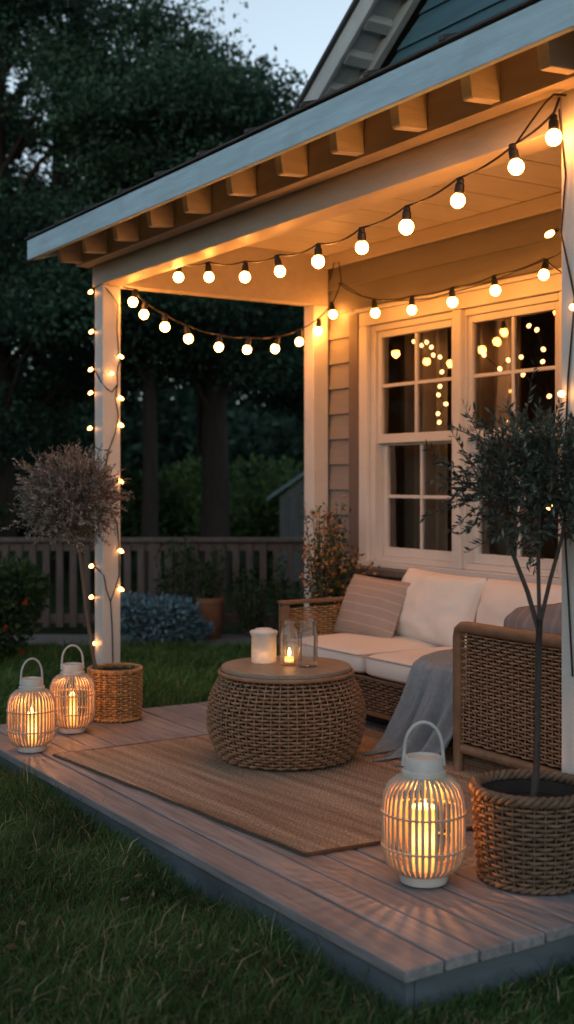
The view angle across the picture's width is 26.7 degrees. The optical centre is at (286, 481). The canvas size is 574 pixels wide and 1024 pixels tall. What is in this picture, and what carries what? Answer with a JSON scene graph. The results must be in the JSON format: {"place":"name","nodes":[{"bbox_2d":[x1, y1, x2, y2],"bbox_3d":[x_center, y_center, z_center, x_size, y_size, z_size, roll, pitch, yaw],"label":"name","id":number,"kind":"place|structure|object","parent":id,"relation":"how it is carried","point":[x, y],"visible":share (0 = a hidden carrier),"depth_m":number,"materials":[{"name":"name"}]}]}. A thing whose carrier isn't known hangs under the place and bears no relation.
{"place":"outdoors","nodes":[
{"label":"outdoors","id":0,"kind":"place"},
{"bbox_2d":[0,504,18,536],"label":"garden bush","id":1,"kind":"object","parent":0,"point":[5,510],"visible":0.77,"depth_m":15.26,"materials":[{"name":"green plant"}]},
{"bbox_2d":[0,636,278,723],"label":"lawn grass","id":2,"kind":"structure","parent":0,"point":[177,673],"depth_m":8.63,"materials":[{"name":"green plant"}]},
{"bbox_2d":[6,634,278,649],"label":"gravel path","id":3,"kind":"structure","parent":0,"point":[40,638],"depth_m":10.42,"materials":[{"name":"grey gravel"}]},
{"bbox_2d":[120,590,203,645],"bbox_3d":[-1.107,1.135,10.001,0.837,0.480,0.833,0,0,-4],"label":"blue shrub","id":4,"kind":"object","parent":3,"relation":"on","point":[157,618],"visible":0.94,"depth_m":9.79,"materials":[{"name":"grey plant"}]},
{"bbox_2d":[146,529,201,603],"bbox_3d":[-0.976,0.891,10.547,0.497,0.963,0.487,0,0,-33],"label":"bush","id":5,"kind":"object","parent":3,"relation":"on","point":[187,570],"visible":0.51,"depth_m":10.49,"materials":[{"name":"green plant"}]},
{"bbox_2d":[166,617,214,644],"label":"blue shrub","id":6,"kind":"object","parent":3,"relation":"on","point":[199,631],"visible":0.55,"depth_m":9.97,"materials":[{"name":"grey plant"}]},
{"bbox_2d":[191,542,227,638],"bbox_3d":[-0.675,0.914,10.449,0.318,0.879,0.367,0,0,-33],"label":"potted plant","id":7,"kind":"object","parent":3,"relation":"on","point":[210,604],"visible":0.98,"depth_m":10.38,"materials":[{"name":"green plant"}]},
{"bbox_2d":[230,557,270,636],"bbox_3d":[-0.320,1.011,10.584,0.390,0.747,0.376,0,0,-33],"label":"bush","id":8,"kind":"object","parent":3,"relation":"on","point":[247,620],"visible":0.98,"depth_m":10.54,"materials":[{"name":"green plant"}]},
{"bbox_2d":[266,555,303,636],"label":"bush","id":9,"kind":"object","parent":3,"relation":"on","point":[278,596],"visible":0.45,"depth_m":10.47,"materials":[{"name":"green plant"}]},
{"bbox_2d":[5,0,352,404],"label":"sky","id":10,"kind":"structure","parent":0,"point":[301,31],"materials":[{"name":"blue"}]},
{"bbox_2d":[267,471,303,580],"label":"garden shed","id":11,"kind":"structure","parent":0,"point":[291,513],"depth_m":16.48,"materials":[{"name":"wood"}]},
{"bbox_2d":[0,752,573,1023],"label":"lawn grass","id":12,"kind":"structure","parent":0,"point":[90,873],"depth_m":3.32,"materials":[{"name":"green plant"}]},
{"bbox_2d":[2,529,573,1023],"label":"ground","id":13,"kind":"structure","parent":0,"point":[82,629],"depth_m":14.94,"materials":[{"name":"green plant"}]},
{"bbox_2d":[0,550,53,657],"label":"flowering shrub","id":14,"kind":"object","parent":13,"relation":"on","point":[18,605],"visible":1,"depth_m":8.87,"materials":[{"name":"green plant"}]},
{"bbox_2d":[6,95,136,505],"bbox_3d":[-4.946,-2.291,18.859,5.237,7.536,5.540,0,0,-33],"label":"tree","id":15,"kind":"object","parent":13,"relation":"on","point":[82,389],"visible":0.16,"depth_m":17.38,"materials":[{"name":"green plant"}]},
{"bbox_2d":[32,460,190,562],"bbox_3d":[-2.530,0.503,17.534,2.345,1.727,2.204,0,0,9],"label":"garden bush","id":16,"kind":"object","parent":13,"relation":"on","point":[132,522],"visible":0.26,"depth_m":17.25,"materials":[{"name":"green plant"}]},
{"bbox_2d":[0,0,247,564],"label":"tree","id":17,"kind":"object","parent":13,"relation":"on","point":[55,42],"visible":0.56,"depth_m":14.49,"materials":[{"name":"green plant"}]},
{"bbox_2d":[4,0,274,571],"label":"tree","id":18,"kind":"object","parent":13,"relation":"on","point":[39,359],"visible":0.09,"depth_m":18.36,"materials":[{"name":"green plant"}]},
{"bbox_2d":[0,0,296,591],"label":"tree","id":19,"kind":"object","parent":13,"relation":"on","point":[187,104],"visible":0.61,"depth_m":13.63,"materials":[{"name":"green plant"}]},
{"bbox_2d":[0,537,303,626],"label":"picket fence","id":20,"kind":"object","parent":13,"relation":"on","point":[234,545],"visible":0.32,"depth_m":10.86,"materials":[{"name":"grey wood"}]},
{"bbox_2d":[0,27,307,584],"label":"tree","id":21,"kind":"object","parent":13,"relation":"on","point":[213,393],"visible":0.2,"depth_m":15.64,"materials":[{"name":"green plant"}]},
{"bbox_2d":[12,342,303,536],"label":"woodland","id":22,"kind":"object","parent":13,"relation":"on","point":[272,435],"visible":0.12,"depth_m":27.79,"materials":[{"name":"green plant"}]},
{"bbox_2d":[34,55,303,534],"bbox_3d":[-1.455,-2.701,19.893,5.768,8.338,5.751,0,0,-33],"label":"tree","id":23,"kind":"object","parent":13,"relation":"on","point":[199,430],"visible":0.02,"depth_m":19.91,"materials":[{"name":"green plant"}]},
{"bbox_2d":[120,453,262,564],"bbox_3d":[-1.549,0.461,18.330,2.367,1.810,2.156,0,0,7],"label":"garden bush","id":24,"kind":"object","parent":13,"relation":"on","point":[192,498],"visible":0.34,"depth_m":17.82,"materials":[{"name":"green plant"}]},
{"bbox_2d":[226,308,303,425],"bbox_3d":[0.855,-1.924,22.072,5.434,6.784,5.924,0,0,-33],"label":"tree","id":25,"kind":"object","parent":13,"relation":"on","point":[280,402],"visible":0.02,"depth_m":21.44,"materials":[{"name":"green plant"}]},
{"bbox_2d":[229,452,303,565],"bbox_3d":[-0.330,0.443,18.896,2.130,1.846,1.969,0,0,-33],"label":"garden bush","id":26,"kind":"object","parent":13,"relation":"on","point":[269,515],"visible":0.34,"depth_m":18.54,"materials":[{"name":"green plant"}]},
{"bbox_2d":[0,702,573,1015],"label":"deck","id":27,"kind":"structure","parent":13,"relation":"on","point":[359,911],"depth_m":3.58,"materials":[{"name":"brown wood"}]},
{"bbox_2d":[6,658,56,752],"bbox_3d":[-1.157,1.008,5.470,0.225,0.420,0.225,0,0,0],"label":"lantern","id":28,"kind":"object","parent":27,"relation":"on","point":[39,722],"visible":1,"depth_m":5.41,"materials":[{"name":"white wicker"}]},
{"bbox_2d":[49,644,95,733],"bbox_3d":[-1.045,1.005,5.880,0.228,0.425,0.228,0,0,17],"label":"lantern","id":29,"kind":"object","parent":27,"relation":"on","point":[72,723],"visible":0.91,"depth_m":5.82,"materials":[{"name":"white wicker"}]},
{"bbox_2d":[87,662,142,722],"bbox_3d":[-0.886,1.084,6.219,0.292,0.266,0.291,0,0,-33],"label":"basket","id":30,"kind":"object","parent":27,"relation":"on","point":[119,690],"visible":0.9,"depth_m":6.11,"materials":[{"name":"wicker"}]},
{"bbox_2d":[0,439,134,669],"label":"topiary tree","id":31,"kind":"object","parent":30,"relation":"in","point":[53,491],"visible":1,"depth_m":6.12,"materials":[{"name":"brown plant"}]},
{"bbox_2d":[53,722,515,855],"bbox_3d":[0.161,1.212,4.970,1.609,0.012,1.937,0,0,-33],"label":"jute rug","id":32,"kind":"object","parent":27,"relation":"on","point":[315,811],"visible":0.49,"depth_m":4.78,"materials":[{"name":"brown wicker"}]},
{"bbox_2d":[206,656,365,770],"bbox_3d":[-0.004,1.004,5.291,0.704,0.402,0.704,0,0,-33],"label":"pouf table","id":33,"kind":"object","parent":32,"relation":"on","point":[277,715],"visible":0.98,"depth_m":5.03,"materials":[{"name":"brown wicker"}]},
{"bbox_2d":[250,627,277,663],"bbox_3d":[-0.103,0.727,5.362,0.125,0.152,0.125,0,0,-33],"label":"candle jar","id":34,"kind":"object","parent":33,"relation":"on","point":[263,645],"visible":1,"depth_m":5.32,"materials":[{"name":"white glass"}]},
{"bbox_2d":[281,620,297,665],"bbox_3d":[0.010,0.705,5.288,0.078,0.196,0.078,0,0,-33],"label":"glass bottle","id":35,"kind":"object","parent":33,"relation":"on","point":[289,659],"visible":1,"depth_m":5.28,"materials":[{"name":"glass"}]},
{"bbox_2d":[298,620,317,667],"bbox_3d":[0.091,0.704,5.245,0.085,0.198,0.088,0,0,-33],"label":"glass bottle","id":36,"kind":"object","parent":33,"relation":"on","point":[315,656],"visible":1,"depth_m":5.23,"materials":[{"name":"clear glass"}]},
{"bbox_2d":[298,493,379,635],"bbox_3d":[0.317,0.642,7.205,0.500,1.152,0.448,0,0,14],"label":"flowering plant","id":37,"kind":"object","parent":27,"relation":"on","point":[336,575],"visible":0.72,"depth_m":7.18,"materials":[{"name":"green plant"}]},
{"bbox_2d":[278,596,561,771],"bbox_3d":[0.951,0.887,5.617,1.050,0.662,2.633,0,0,-33],"label":"wicker sofa","id":38,"kind":"object","parent":27,"relation":"on","point":[495,714],"visible":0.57,"depth_m":4.95,"materials":[{"name":"brown wicker"}]},
{"bbox_2d":[333,574,410,637],"bbox_3d":[0.457,0.687,6.562,0.174,0.347,0.464,30,-15,-35],"label":"throw pillow","id":39,"kind":"object","parent":38,"relation":"on","point":[371,606],"visible":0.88,"depth_m":6.46,"materials":[{"name":"fabric"}]},
{"bbox_2d":[358,647,466,767],"bbox_3d":[0.776,0.995,5.361,0.865,0.425,0.535,0,0,-33],"label":"throw blanket","id":40,"kind":"object","parent":38,"relation":"on","point":[427,694],"visible":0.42,"depth_m":5.35,"materials":[{"name":"grey fabric"}]},
{"bbox_2d":[394,567,487,646],"bbox_3d":[0.786,0.669,6.333,0.255,0.405,0.647,21,-10,-31],"label":"back cushion","id":41,"kind":"object","parent":38,"relation":"on","point":[437,607],"visible":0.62,"depth_m":6.18,"materials":[{"name":"beige fabric"}]},
{"bbox_2d":[476,578,561,626],"bbox_3d":[1.189,0.672,5.736,0.266,0.405,0.841,20,-12,-31],"label":"back cushion","id":42,"kind":"object","parent":38,"relation":"on","point":[501,600],"visible":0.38,"depth_m":5.82,"materials":[{"name":"beige fabric"}]},
{"bbox_2d":[503,602,561,635],"bbox_3d":[1.082,0.660,4.830,0.266,0.360,0.615,23,-20,-30],"label":"throw pillow","id":43,"kind":"object","parent":38,"relation":"on","point":[519,618],"visible":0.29,"depth_m":4.82,"materials":[{"name":"grey fabric"}]},
{"bbox_2d":[380,720,466,887],"bbox_3d":[0.416,0.973,3.680,0.263,0.490,0.263,0,0,34],"label":"lantern","id":44,"kind":"object","parent":27,"relation":"on","point":[414,831],"visible":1,"depth_m":3.61,"materials":[{"name":"white wicker"}]},
{"bbox_2d":[469,768,573,895],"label":"basket","id":45,"kind":"object","parent":27,"relation":"on","point":[524,843],"visible":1,"depth_m":3.57,"materials":[{"name":"wicker"}]},
{"bbox_2d":[419,360,573,797],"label":"olive tree","id":46,"kind":"object","parent":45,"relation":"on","point":[536,472],"visible":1,"depth_m":3.68,"materials":[{"name":"green plant"}]},
{"bbox_2d":[24,0,573,773],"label":"porch","id":47,"kind":"object","parent":13,"relation":"on","point":[372,146],"visible":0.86,"depth_m":5.29,"materials":[{"name":"white paint"}]},
{"bbox_2d":[88,287,123,662],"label":"fairy lights","id":48,"kind":"object","parent":47,"relation":"attached to","point":[91,427],"visible":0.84,"depth_m":6.95,"materials":[{"name":"yellow rubber"}]},
{"bbox_2d":[123,262,341,353],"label":"string lights","id":49,"kind":"object","parent":47,"relation":"hanging from","point":[143,314],"visible":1,"depth_m":7.30,"materials":[{"name":"white glass"}]},
{"bbox_2d":[174,93,566,282],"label":"string lights","id":50,"kind":"object","parent":47,"relation":"hanging from","point":[516,164],"visible":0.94,"depth_m":4.46,"materials":[{"name":"white glass"}]},
{"bbox_2d":[545,109,573,676],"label":"fairy lights","id":51,"kind":"object","parent":47,"relation":"attached to","point":[549,234],"visible":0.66,"depth_m":3.86,"materials":[{"name":"black rubber"}]},
{"bbox_2d":[291,0,561,592],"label":"house","id":52,"kind":"structure","parent":13,"relation":"on","point":[367,438],"depth_m":7.16,"materials":[{"name":"beige"}]},
{"bbox_2d":[370,312,451,567],"bbox_3d":[0.769,-0.234,7.110,0.104,1.437,0.792,0,0,-33],"label":"window","id":53,"kind":"structure","parent":52,"relation":"in","point":[381,442],"depth_m":7.35,"materials":[{"name":"white paint"}]},
{"bbox_2d":[401,328,446,550],"bbox_3d":[0.836,-0.005,7.470,0.098,2.350,0.430,0,0,-33],"label":"curtain","id":54,"kind":"object","parent":52,"relation":"hanging from","point":[431,403],"visible":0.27,"depth_m":7.40,"materials":[{"name":"fabric"}]},
{"bbox_2d":[412,339,447,423],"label":"indoor lights","id":55,"kind":"object","parent":52,"relation":"attached to","point":[441,373],"visible":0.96,"depth_m":7.21,"materials":[{"name":"yellow glowing warm glass bulbs"}]},
{"bbox_2d":[338,252,561,317],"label":"string lights","id":56,"kind":"object","parent":52,"relation":"attached to","point":[495,289],"visible":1,"depth_m":6.38,"materials":[{"name":"white glass"}]},
{"bbox_2d":[479,316,520,555],"bbox_3d":[1.206,-0.005,6.900,0.093,2.350,0.350,0,0,-33],"label":"curtain","id":57,"kind":"object","parent":52,"relation":"hanging from","point":[495,341],"visible":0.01,"depth_m":6.88,"materials":[{"name":"fabric"}]},
{"bbox_2d":[464,293,558,577],"bbox_3d":[1.225,-0.234,6.401,0.104,1.437,0.746,0,0,-33],"label":"window","id":58,"kind":"structure","parent":52,"relation":"in","point":[475,559],"depth_m":6.55,"materials":[{"name":"white paint"}]},
{"bbox_2d":[479,324,551,397],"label":"indoor lights","id":59,"kind":"object","parent":52,"relation":"attached to","point":[543,349],"visible":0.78,"depth_m":6.56,"materials":[{"name":"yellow glowing warm light bulb glass"}]}
]}

